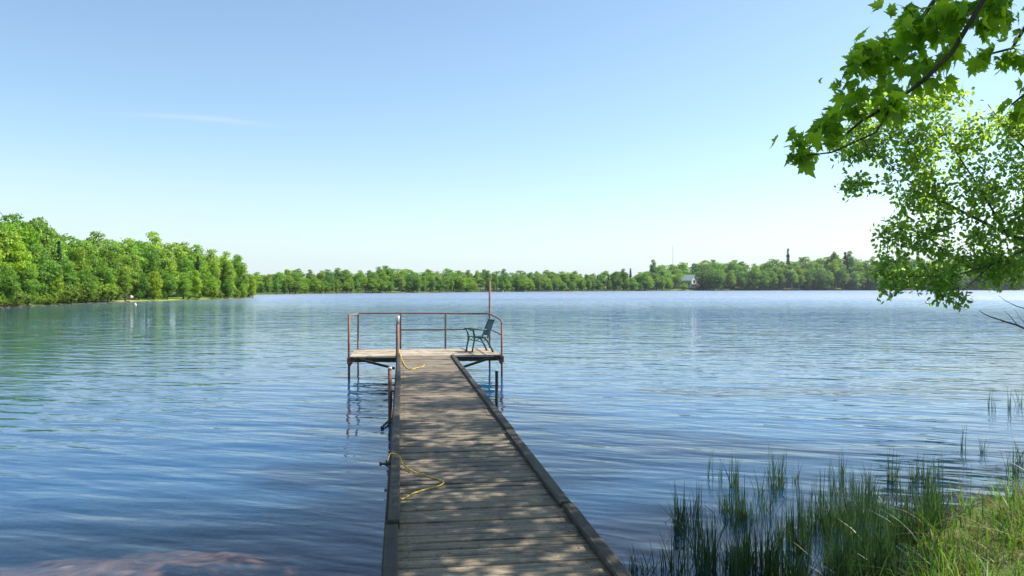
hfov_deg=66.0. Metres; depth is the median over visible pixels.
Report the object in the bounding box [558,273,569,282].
birch tree
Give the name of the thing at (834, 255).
broadleaf tree
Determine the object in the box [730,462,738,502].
reed clump
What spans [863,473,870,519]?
reed clump
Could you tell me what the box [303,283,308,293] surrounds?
broadleaf tree
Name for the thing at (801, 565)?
reed clump
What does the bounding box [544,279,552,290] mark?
broadleaf tree
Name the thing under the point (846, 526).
reed clump
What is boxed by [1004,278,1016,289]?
broadleaf tree
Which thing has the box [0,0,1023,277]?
sky
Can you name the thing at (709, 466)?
reed clump
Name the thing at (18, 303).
shrub
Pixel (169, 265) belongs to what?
birch tree
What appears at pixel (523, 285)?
broadleaf tree
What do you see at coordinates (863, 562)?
reed clump
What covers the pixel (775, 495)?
reed clump
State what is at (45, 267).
broadleaf tree
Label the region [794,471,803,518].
reed clump
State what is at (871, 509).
reed clump
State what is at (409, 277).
broadleaf tree
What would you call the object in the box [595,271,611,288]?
broadleaf tree
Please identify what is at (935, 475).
reed clump
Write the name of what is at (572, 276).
birch tree
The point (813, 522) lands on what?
reed clump
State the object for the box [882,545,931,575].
reed clump
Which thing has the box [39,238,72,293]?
broadleaf tree
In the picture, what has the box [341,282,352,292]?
broadleaf tree
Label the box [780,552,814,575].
reed clump
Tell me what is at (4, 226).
broadleaf tree
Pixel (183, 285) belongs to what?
broadleaf tree
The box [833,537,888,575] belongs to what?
reed clump
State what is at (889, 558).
reed clump
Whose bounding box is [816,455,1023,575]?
bank grass
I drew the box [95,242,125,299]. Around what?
birch tree
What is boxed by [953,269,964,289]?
broadleaf tree
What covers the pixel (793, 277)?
birch tree
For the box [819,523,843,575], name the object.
reed clump
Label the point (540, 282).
birch tree
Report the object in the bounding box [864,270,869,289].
conifer tree
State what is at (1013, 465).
reed clump
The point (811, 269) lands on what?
broadleaf tree
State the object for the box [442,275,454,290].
broadleaf tree
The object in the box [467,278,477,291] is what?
broadleaf tree
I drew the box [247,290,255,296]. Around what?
shrub
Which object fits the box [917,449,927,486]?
reed clump
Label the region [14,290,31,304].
shrub
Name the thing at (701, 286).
conifer tree
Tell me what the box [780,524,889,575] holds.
reed clump
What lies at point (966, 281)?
broadleaf tree
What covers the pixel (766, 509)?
reed clump
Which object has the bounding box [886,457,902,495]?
reed clump
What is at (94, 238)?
broadleaf tree
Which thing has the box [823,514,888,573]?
reed clump
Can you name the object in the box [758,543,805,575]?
reed clump
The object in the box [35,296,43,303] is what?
shrub
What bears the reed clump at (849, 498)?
in the water
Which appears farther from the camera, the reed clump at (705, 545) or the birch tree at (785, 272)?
the birch tree at (785, 272)
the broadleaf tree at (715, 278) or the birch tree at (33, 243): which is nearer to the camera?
the birch tree at (33, 243)
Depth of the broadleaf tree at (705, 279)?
658.05 m
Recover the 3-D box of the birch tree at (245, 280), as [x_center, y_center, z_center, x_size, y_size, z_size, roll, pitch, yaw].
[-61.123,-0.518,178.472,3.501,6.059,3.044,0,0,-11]
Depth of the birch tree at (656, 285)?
623.16 m
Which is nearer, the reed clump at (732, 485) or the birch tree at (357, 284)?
the reed clump at (732, 485)
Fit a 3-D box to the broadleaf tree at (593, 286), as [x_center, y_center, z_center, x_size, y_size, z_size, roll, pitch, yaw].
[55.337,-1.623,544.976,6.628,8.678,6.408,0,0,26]
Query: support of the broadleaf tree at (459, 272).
on the ground at (208, 544)
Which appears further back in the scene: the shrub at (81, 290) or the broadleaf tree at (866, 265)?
the broadleaf tree at (866, 265)
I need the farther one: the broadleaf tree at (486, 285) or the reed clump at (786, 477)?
the broadleaf tree at (486, 285)
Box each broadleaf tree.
[0,212,34,234]
[0,222,31,285]
[0,238,38,292]
[0,264,21,306]
[1,221,31,262]
[14,220,44,267]
[15,265,41,305]
[18,217,66,260]
[25,244,62,298]
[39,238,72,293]
[44,269,63,303]
[51,252,77,286]
[59,233,88,271]
[63,245,76,269]
[70,238,99,261]
[70,247,95,300]
[70,270,81,301]
[76,268,97,302]
[83,230,105,258]
[85,254,117,300]
[99,239,131,270]
[99,272,118,301]
[103,250,121,300]
[107,237,147,297]
[118,272,132,300]
[121,245,148,295]
[129,269,151,299]
[134,241,157,295]
[136,245,166,297]
[143,252,165,298]
[144,231,163,268]
[147,271,162,299]
[159,242,187,296]
[160,272,177,298]
[173,242,202,293]
[175,272,192,299]
[176,255,193,298]
[189,255,211,290]
[191,244,208,292]
[191,270,202,299]
[203,249,224,280]
[205,276,219,298]
[207,260,221,297]
[217,251,236,286]
[217,260,237,292]
[221,278,233,298]
[222,263,236,297]
[231,254,247,296]
[231,256,248,284]
[238,283,247,297]
[245,274,258,294]
[248,275,256,295]
[254,275,264,286]
[258,283,264,292]
[262,274,272,292]
[271,278,281,293]
[280,281,288,293]
[284,269,293,290]
[285,276,294,293]
[288,281,301,293]
[291,270,304,282]
[292,268,306,289]
[298,281,305,293]
[302,278,310,292]
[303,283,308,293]
[305,269,314,280]
[309,277,320,291]
[316,270,325,281]
[318,282,324,292]
[323,269,335,279]
[323,275,335,289]
[323,281,330,292]
[330,282,334,290]
[332,268,343,288]
[333,269,352,287]
[333,279,340,292]
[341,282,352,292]
[349,282,354,292]
[351,273,363,291]
[362,277,368,292]
[364,270,372,279]
[366,278,379,292]
[368,272,379,282]
[374,279,388,292]
[375,266,384,277]
[378,272,390,289]
[382,265,397,282]
[387,282,394,292]
[393,269,411,287]
[399,268,415,288]
[404,274,414,291]
[405,281,413,291]
[409,281,420,291]
[411,276,423,292]
[420,272,433,289]
[421,281,427,290]
[425,269,440,290]
[434,279,445,291]
[440,268,457,282]
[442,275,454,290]
[449,277,453,291]
[453,276,460,290]
[455,270,466,290]
[455,277,465,288]
[462,270,472,277]
[462,278,473,291]
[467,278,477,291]
[473,270,481,290]
[480,269,491,289]
[482,270,491,290]
[484,278,491,291]
[491,271,502,289]
[492,275,498,290]
[498,275,514,290]
[498,281,505,290]
[499,269,507,277]
[504,279,511,289]
[513,270,526,287]
[514,276,520,291]
[517,274,527,289]
[518,280,527,291]
[524,278,534,289]
[530,273,546,290]
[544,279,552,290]
[545,272,559,289]
[551,279,559,291]
[555,275,561,290]
[559,271,570,288]
[560,282,567,290]
[569,281,576,290]
[577,279,585,290]
[584,274,595,289]
[585,278,591,290]
[590,280,596,290]
[594,279,603,290]
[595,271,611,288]
[607,271,620,290]
[607,280,612,290]
[619,269,627,289]
[623,279,630,290]
[629,278,638,290]
[635,271,654,290]
[649,259,658,289]
[656,265,674,279]
[658,276,665,289]
[664,278,673,290]
[665,264,684,287]
[677,262,691,274]
[680,283,687,289]
[688,263,699,282]
[696,270,711,287]
[697,260,716,274]
[700,269,725,290]
[701,273,709,289]
[710,259,720,270]
[718,263,727,286]
[721,261,746,287]
[725,270,736,290]
[738,262,749,285]
[738,276,747,289]
[745,274,754,289]
[746,267,760,289]
[756,270,771,289]
[758,262,775,275]
[760,259,782,272]
[766,271,778,289]
[775,269,786,289]
[777,261,790,282]
[785,261,799,284]
[794,265,803,285]
[796,256,819,273]
[803,270,815,289]
[808,267,815,286]
[811,258,828,273]
[811,269,832,289]
[819,256,830,268]
[824,254,850,284]
[827,259,841,287]
[827,270,834,289]
[828,251,841,282]
[834,267,850,289]
[843,250,855,284]
[847,271,860,289]
[849,262,869,286]
[855,271,866,289]
[861,260,874,285]
[868,272,884,289]
[906,257,917,268]
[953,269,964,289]
[961,271,970,288]
[967,266,986,284]
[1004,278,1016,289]
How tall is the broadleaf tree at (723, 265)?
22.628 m
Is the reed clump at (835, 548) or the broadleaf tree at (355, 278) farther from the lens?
the broadleaf tree at (355, 278)
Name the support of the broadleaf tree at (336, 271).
on the ground at (208, 544)
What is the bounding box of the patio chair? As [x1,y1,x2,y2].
[463,319,494,352]
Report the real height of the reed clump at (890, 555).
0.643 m
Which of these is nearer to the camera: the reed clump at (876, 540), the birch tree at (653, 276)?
the reed clump at (876, 540)
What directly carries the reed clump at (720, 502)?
in the water
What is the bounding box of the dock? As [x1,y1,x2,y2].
[347,281,631,575]
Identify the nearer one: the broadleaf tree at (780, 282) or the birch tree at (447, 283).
the birch tree at (447, 283)
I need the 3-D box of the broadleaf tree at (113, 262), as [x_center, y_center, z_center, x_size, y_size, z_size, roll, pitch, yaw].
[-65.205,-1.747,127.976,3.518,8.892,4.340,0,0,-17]
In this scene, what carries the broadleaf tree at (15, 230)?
on the ground at (208, 544)
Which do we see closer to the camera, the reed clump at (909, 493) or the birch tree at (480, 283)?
the reed clump at (909, 493)
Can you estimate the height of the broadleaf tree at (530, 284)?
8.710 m
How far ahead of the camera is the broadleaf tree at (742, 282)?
674.81 m
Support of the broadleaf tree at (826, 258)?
on the ground at (208, 544)
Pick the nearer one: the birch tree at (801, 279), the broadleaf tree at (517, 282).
the broadleaf tree at (517, 282)
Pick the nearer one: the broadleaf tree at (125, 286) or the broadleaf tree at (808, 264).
the broadleaf tree at (125, 286)
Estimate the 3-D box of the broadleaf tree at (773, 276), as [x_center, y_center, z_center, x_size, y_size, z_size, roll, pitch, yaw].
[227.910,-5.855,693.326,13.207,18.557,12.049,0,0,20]
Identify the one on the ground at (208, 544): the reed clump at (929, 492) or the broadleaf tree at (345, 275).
the broadleaf tree at (345, 275)
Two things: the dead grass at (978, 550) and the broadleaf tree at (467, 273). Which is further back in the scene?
the broadleaf tree at (467, 273)
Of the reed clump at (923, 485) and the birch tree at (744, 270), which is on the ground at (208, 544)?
the birch tree at (744, 270)
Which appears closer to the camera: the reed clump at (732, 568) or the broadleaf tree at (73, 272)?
the reed clump at (732, 568)
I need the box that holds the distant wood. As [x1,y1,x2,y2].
[107,242,910,291]
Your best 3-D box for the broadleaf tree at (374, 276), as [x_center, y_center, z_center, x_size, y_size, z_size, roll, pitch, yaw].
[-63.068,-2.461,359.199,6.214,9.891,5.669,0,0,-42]
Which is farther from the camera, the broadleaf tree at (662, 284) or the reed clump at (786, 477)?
the broadleaf tree at (662, 284)
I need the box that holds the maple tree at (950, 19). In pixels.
[770,0,1023,177]
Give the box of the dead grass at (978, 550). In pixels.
[869,471,1023,575]
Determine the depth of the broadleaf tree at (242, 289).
173.95 m
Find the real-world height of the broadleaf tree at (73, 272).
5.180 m
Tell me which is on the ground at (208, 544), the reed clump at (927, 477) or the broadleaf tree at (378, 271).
the broadleaf tree at (378, 271)
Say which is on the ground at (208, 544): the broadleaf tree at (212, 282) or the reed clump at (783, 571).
the broadleaf tree at (212, 282)
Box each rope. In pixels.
[387,453,443,499]
[395,351,424,369]
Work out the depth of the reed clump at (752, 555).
6.41 m
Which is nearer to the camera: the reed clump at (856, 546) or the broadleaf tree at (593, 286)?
the reed clump at (856, 546)
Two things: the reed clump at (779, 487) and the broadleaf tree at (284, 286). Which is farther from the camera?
the broadleaf tree at (284, 286)
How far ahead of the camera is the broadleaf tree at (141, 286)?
133.46 m
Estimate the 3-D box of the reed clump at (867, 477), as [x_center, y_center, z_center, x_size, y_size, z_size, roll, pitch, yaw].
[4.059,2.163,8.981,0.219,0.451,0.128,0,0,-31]
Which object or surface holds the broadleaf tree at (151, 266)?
on the ground at (208, 544)
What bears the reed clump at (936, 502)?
in the water
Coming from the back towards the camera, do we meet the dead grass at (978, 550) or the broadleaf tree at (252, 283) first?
the broadleaf tree at (252, 283)
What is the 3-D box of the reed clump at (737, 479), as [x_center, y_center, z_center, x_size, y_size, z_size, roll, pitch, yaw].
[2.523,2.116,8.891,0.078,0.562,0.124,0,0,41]
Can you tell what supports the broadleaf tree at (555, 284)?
on the ground at (208, 544)
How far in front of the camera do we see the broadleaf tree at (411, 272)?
396.83 m
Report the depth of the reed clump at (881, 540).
6.50 m
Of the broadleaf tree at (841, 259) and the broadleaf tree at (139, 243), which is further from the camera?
the broadleaf tree at (841, 259)
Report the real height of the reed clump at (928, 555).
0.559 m
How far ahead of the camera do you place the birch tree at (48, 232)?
112.08 m
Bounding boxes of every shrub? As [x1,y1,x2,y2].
[0,289,23,304]
[0,296,5,304]
[11,299,23,305]
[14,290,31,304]
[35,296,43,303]
[38,293,53,303]
[46,289,71,302]
[49,294,58,303]
[60,284,80,301]
[68,280,89,299]
[82,288,101,301]
[90,280,109,299]
[95,283,117,300]
[109,283,123,299]
[182,291,193,298]
[200,287,214,297]
[203,285,218,297]
[216,291,224,298]
[232,290,241,297]
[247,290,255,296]
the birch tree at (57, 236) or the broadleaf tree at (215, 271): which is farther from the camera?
the broadleaf tree at (215, 271)
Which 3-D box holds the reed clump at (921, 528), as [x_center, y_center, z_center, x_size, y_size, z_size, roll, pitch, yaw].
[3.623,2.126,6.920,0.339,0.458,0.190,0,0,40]
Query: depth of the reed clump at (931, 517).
7.10 m
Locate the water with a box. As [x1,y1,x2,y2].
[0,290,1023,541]
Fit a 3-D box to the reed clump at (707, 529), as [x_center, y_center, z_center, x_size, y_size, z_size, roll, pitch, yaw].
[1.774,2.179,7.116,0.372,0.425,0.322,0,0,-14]
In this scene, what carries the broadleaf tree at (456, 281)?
on the ground at (208, 544)
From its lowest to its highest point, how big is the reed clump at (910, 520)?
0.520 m
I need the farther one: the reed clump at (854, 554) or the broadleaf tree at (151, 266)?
the broadleaf tree at (151, 266)
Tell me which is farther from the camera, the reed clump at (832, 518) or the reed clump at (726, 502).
the reed clump at (726, 502)
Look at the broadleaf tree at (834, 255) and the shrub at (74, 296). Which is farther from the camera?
the broadleaf tree at (834, 255)
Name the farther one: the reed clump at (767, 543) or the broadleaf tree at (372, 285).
the broadleaf tree at (372, 285)
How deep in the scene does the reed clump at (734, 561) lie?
6.07 m
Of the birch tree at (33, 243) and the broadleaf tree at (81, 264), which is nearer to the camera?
the birch tree at (33, 243)
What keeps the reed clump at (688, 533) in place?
in the water
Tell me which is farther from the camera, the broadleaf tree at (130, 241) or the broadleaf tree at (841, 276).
the broadleaf tree at (841, 276)
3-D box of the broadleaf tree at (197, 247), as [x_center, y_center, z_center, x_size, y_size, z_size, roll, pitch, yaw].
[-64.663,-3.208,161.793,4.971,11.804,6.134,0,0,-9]
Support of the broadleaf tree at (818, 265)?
on the ground at (208, 544)
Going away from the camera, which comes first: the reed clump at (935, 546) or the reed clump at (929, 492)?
the reed clump at (935, 546)
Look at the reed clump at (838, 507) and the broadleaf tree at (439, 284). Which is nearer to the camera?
the reed clump at (838, 507)
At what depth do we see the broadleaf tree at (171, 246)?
152.56 m
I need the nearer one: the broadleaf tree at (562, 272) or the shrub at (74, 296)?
the shrub at (74, 296)
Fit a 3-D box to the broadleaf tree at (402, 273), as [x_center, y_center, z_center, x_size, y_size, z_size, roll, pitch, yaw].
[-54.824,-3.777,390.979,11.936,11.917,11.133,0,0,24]
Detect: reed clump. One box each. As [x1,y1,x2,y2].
[622,540,657,575]
[639,537,685,575]
[650,497,703,548]
[656,487,709,536]
[656,523,699,575]
[662,505,690,550]
[663,515,727,572]
[668,481,689,540]
[674,536,751,575]
[686,508,726,552]
[690,480,704,528]
[690,506,733,575]
[695,532,722,561]
[696,535,729,575]
[696,545,716,575]
[706,444,713,476]
[706,486,741,531]
[710,545,741,575]
[716,492,724,515]
[717,457,724,490]
[717,519,773,575]
[720,450,742,498]
[720,486,735,524]
[720,499,791,563]
[720,500,747,537]
[720,533,757,554]
[720,543,752,575]
[721,555,743,575]
[723,535,735,565]
[724,509,747,534]
[726,544,739,575]
[727,534,764,575]
[728,494,772,537]
[728,501,761,534]
[728,506,743,542]
[729,529,770,567]
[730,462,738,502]
[730,476,749,525]
[732,455,738,500]
[732,549,772,575]
[734,501,746,535]
[739,484,746,514]
[739,494,751,534]
[739,515,773,575]
[739,538,760,575]
[741,546,774,575]
[744,538,825,575]
[748,509,788,575]
[749,464,767,507]
[751,489,766,520]
[758,486,782,528]
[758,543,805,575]
[762,457,779,495]
[762,517,781,575]
[763,545,799,575]
[767,443,776,488]
[769,503,785,562]
[769,505,795,561]
[770,464,786,498]
[770,472,773,501]
[773,474,777,506]
[773,479,783,498]
[775,474,781,498]
[778,454,788,494]
[778,495,818,575]
[778,517,816,575]
[779,502,826,549]
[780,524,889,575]
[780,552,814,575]
[783,508,799,570]
[784,500,798,550]
[786,493,810,573]
[790,457,802,492]
[790,556,807,575]
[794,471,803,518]
[794,477,839,548]
[796,507,809,551]
[800,499,826,545]
[803,526,814,571]
[806,554,849,575]
[807,488,853,545]
[808,471,817,520]
[808,498,839,554]
[808,552,836,575]
[811,481,861,514]
[811,492,830,536]
[813,531,910,574]
[815,526,851,575]
[816,497,862,558]
[818,491,863,527]
[818,510,869,575]
[819,470,825,509]
[819,489,869,539]
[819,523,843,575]
[821,495,870,546]
[821,516,869,575]
[821,539,849,573]
[822,493,855,541]
[822,537,893,575]
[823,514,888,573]
[826,473,839,505]
[827,452,836,490]
[828,463,838,510]
[830,532,863,574]
[831,475,837,501]
[831,509,892,549]
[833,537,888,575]
[834,453,847,489]
[834,534,849,568]
[835,491,845,521]
[836,462,846,507]
[836,517,907,568]
[838,464,846,487]
[838,487,895,534]
[839,476,886,535]
[839,484,857,519]
[840,480,859,524]
[841,545,882,575]
[844,511,876,554]
[848,469,857,503]
[848,488,908,542]
[849,477,877,522]
[849,514,889,571]
[850,506,873,546]
[853,497,875,536]
[853,536,926,575]
[855,525,883,566]
[856,538,882,574]
[858,524,923,575]
[859,462,875,496]
[859,483,893,523]
[859,506,886,545]
[860,547,880,575]
[862,469,876,505]
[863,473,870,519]
[864,490,888,525]
[864,506,889,542]
[866,515,923,573]
[868,492,926,537]
[868,510,888,562]
[872,537,892,575]
[875,543,921,575]
[877,493,894,539]
[877,533,906,575]
[881,505,905,550]
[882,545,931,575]
[883,513,916,551]
[886,449,894,494]
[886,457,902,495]
[887,500,936,539]
[887,516,909,545]
[888,521,902,564]
[894,463,903,510]
[896,533,916,569]
[897,484,941,543]
[898,520,977,572]
[899,499,920,550]
[899,553,945,575]
[901,480,948,537]
[901,508,932,542]
[902,521,972,574]
[903,477,934,519]
[903,482,919,527]
[904,511,938,545]
[907,478,910,497]
[908,457,921,492]
[908,463,919,492]
[908,502,949,541]
[910,498,948,535]
[912,483,963,524]
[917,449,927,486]
[919,473,926,498]
[921,477,941,510]
[924,452,936,497]
[925,455,934,498]
[925,468,952,511]
[925,478,947,530]
[925,481,955,530]
[933,459,939,484]
[937,451,943,479]
[960,426,967,457]
[978,439,989,461]
[997,446,1023,486]
[1002,442,1023,471]
[1007,389,1011,408]
[1011,389,1023,405]
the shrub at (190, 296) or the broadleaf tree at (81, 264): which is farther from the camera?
the shrub at (190, 296)
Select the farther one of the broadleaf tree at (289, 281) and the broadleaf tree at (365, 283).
the broadleaf tree at (365, 283)
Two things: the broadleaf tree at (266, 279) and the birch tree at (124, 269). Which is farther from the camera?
the broadleaf tree at (266, 279)
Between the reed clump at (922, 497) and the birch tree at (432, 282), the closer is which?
the reed clump at (922, 497)
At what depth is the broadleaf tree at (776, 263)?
713.13 m
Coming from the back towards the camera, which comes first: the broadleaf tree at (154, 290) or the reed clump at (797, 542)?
the broadleaf tree at (154, 290)
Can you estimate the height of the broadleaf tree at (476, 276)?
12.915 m
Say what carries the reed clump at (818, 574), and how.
in the water
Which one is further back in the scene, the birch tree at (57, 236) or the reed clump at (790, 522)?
the birch tree at (57, 236)
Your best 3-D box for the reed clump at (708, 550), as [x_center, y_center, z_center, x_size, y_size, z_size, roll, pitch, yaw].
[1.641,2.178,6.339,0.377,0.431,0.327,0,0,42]
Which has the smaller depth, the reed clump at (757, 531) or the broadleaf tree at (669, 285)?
the reed clump at (757, 531)
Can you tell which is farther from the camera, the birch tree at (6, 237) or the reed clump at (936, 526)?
the birch tree at (6, 237)
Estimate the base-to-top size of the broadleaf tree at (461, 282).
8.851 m
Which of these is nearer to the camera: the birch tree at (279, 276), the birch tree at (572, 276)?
the birch tree at (279, 276)
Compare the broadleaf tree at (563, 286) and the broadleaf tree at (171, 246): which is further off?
the broadleaf tree at (563, 286)
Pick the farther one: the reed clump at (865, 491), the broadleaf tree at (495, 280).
the broadleaf tree at (495, 280)
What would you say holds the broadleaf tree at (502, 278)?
on the ground at (208, 544)
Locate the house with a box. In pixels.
[676,275,697,287]
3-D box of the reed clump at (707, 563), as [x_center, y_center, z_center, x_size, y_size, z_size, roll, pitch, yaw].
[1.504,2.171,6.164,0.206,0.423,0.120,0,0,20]
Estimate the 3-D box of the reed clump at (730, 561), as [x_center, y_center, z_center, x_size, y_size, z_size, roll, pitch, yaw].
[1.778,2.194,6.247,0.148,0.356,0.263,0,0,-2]
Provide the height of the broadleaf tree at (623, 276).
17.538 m
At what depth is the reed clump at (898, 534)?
7.00 m
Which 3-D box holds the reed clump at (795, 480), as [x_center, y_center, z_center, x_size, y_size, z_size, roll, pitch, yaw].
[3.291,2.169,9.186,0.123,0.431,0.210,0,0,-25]
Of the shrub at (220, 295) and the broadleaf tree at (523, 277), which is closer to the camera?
the shrub at (220, 295)
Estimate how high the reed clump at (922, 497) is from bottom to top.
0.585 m
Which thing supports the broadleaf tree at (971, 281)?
on the ground at (208, 544)
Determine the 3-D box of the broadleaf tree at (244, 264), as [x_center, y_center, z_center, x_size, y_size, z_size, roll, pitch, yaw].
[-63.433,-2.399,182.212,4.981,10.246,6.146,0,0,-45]
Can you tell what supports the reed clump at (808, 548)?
in the water
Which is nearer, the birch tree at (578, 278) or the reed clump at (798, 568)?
the reed clump at (798, 568)
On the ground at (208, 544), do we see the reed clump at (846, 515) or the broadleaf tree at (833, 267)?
the broadleaf tree at (833, 267)
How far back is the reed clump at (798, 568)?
6.01 m
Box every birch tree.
[0,224,22,263]
[24,228,48,252]
[28,219,58,300]
[50,225,61,248]
[81,240,101,299]
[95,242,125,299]
[117,265,138,299]
[120,252,140,299]
[157,246,176,297]
[157,255,178,298]
[169,247,191,295]
[236,273,248,287]
[266,283,273,291]
[271,272,284,292]
[353,281,360,292]
[394,278,405,292]
[428,279,436,292]
[443,280,449,288]
[476,278,485,288]
[535,278,542,288]
[541,281,547,287]
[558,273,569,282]
[566,272,577,289]
[575,274,582,289]
[651,272,660,284]
[652,277,661,289]
[659,268,666,289]
[739,266,750,288]
[781,268,790,287]
[785,269,798,289]
[796,274,805,289]
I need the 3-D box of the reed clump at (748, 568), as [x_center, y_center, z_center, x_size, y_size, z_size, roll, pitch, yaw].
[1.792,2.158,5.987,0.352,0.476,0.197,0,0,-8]
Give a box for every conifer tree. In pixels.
[56,240,64,301]
[189,256,203,294]
[700,275,704,289]
[785,248,790,284]
[842,252,846,283]
[844,259,851,287]
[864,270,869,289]
[972,275,980,288]
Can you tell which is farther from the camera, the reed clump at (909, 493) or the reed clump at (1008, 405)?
the reed clump at (1008, 405)
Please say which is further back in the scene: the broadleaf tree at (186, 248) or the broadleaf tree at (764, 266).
the broadleaf tree at (764, 266)
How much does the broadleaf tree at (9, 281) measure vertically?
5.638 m
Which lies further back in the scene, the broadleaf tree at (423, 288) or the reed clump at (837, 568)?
the broadleaf tree at (423, 288)
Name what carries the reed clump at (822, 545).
in the water
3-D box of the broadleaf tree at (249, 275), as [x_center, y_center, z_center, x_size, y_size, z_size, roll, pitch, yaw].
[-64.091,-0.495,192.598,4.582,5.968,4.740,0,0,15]
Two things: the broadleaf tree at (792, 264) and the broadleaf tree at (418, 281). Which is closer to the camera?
the broadleaf tree at (418, 281)
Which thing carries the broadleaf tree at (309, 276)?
on the ground at (208, 544)
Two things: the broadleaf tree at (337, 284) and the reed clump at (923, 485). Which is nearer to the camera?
the reed clump at (923, 485)
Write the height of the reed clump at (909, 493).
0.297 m
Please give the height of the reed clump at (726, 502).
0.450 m
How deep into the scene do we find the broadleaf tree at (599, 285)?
546.74 m
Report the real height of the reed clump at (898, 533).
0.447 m
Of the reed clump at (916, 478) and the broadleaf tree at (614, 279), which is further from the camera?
the broadleaf tree at (614, 279)
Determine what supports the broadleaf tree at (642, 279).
on the ground at (208, 544)
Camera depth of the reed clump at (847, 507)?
7.69 m
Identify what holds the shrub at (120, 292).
on the ground at (208, 544)
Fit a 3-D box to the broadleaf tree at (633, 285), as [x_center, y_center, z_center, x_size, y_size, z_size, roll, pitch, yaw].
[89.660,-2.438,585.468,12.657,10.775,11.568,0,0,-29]
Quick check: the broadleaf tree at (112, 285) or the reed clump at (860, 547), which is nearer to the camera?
the reed clump at (860, 547)
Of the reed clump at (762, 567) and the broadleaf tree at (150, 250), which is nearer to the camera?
the reed clump at (762, 567)
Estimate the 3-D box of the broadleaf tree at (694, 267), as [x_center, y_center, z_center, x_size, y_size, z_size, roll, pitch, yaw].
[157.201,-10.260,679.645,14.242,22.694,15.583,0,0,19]
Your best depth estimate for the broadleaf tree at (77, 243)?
122.21 m
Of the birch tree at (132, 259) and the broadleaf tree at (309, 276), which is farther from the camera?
the broadleaf tree at (309, 276)
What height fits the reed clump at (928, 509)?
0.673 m
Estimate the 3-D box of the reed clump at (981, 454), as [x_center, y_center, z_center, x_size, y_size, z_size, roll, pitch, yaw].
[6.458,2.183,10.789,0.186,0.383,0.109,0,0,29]
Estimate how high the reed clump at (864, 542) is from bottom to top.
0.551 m
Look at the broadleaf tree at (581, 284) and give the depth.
533.25 m
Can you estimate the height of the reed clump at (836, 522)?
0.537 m
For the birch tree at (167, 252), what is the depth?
147.87 m
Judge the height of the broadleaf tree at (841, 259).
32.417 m
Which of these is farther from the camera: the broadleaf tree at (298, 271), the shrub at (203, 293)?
the broadleaf tree at (298, 271)
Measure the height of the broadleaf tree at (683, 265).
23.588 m
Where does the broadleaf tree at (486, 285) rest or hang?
on the ground at (208, 544)
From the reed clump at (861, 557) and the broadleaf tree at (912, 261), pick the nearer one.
the reed clump at (861, 557)
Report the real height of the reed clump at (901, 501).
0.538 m
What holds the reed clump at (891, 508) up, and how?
in the water
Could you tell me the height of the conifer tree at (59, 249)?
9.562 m
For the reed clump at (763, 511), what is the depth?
7.99 m
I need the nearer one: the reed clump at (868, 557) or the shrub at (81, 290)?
the reed clump at (868, 557)
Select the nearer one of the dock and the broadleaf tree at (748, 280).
the dock
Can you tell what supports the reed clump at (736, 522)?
in the water
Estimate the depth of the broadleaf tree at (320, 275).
338.46 m
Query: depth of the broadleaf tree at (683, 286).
646.58 m
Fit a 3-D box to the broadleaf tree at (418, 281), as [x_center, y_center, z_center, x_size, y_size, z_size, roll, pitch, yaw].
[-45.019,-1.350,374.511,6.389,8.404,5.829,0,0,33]
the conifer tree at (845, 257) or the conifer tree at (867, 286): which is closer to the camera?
the conifer tree at (867, 286)
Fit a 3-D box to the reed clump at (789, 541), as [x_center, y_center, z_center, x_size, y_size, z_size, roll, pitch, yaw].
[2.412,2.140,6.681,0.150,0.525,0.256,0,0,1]
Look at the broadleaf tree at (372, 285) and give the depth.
342.96 m
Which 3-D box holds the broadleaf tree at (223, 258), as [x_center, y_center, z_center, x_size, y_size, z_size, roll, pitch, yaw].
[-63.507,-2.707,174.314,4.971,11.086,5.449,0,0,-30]
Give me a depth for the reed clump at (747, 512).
7.58 m
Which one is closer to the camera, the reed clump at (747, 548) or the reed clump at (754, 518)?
the reed clump at (747, 548)
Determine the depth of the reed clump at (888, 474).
9.15 m
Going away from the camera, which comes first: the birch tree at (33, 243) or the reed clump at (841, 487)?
the reed clump at (841, 487)
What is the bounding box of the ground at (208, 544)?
[0,282,1023,575]
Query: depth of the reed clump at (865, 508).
7.57 m
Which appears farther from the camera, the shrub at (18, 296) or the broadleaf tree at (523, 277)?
the broadleaf tree at (523, 277)
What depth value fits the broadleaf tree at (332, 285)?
319.59 m
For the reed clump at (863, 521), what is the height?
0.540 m
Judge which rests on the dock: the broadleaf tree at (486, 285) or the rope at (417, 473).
the rope at (417, 473)
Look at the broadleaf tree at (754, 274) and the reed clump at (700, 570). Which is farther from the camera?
the broadleaf tree at (754, 274)
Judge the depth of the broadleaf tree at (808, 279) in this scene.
707.32 m
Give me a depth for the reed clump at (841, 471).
9.37 m
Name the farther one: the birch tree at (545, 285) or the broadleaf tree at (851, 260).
the broadleaf tree at (851, 260)
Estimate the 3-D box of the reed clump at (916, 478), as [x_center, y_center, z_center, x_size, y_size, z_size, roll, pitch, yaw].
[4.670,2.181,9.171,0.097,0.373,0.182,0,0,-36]
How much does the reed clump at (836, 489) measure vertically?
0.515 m
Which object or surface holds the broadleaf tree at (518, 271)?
on the ground at (208, 544)
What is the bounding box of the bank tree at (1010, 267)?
[827,79,1023,328]
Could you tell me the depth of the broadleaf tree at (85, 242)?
126.68 m
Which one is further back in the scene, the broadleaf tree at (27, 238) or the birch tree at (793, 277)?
the birch tree at (793, 277)
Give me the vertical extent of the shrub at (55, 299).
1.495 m

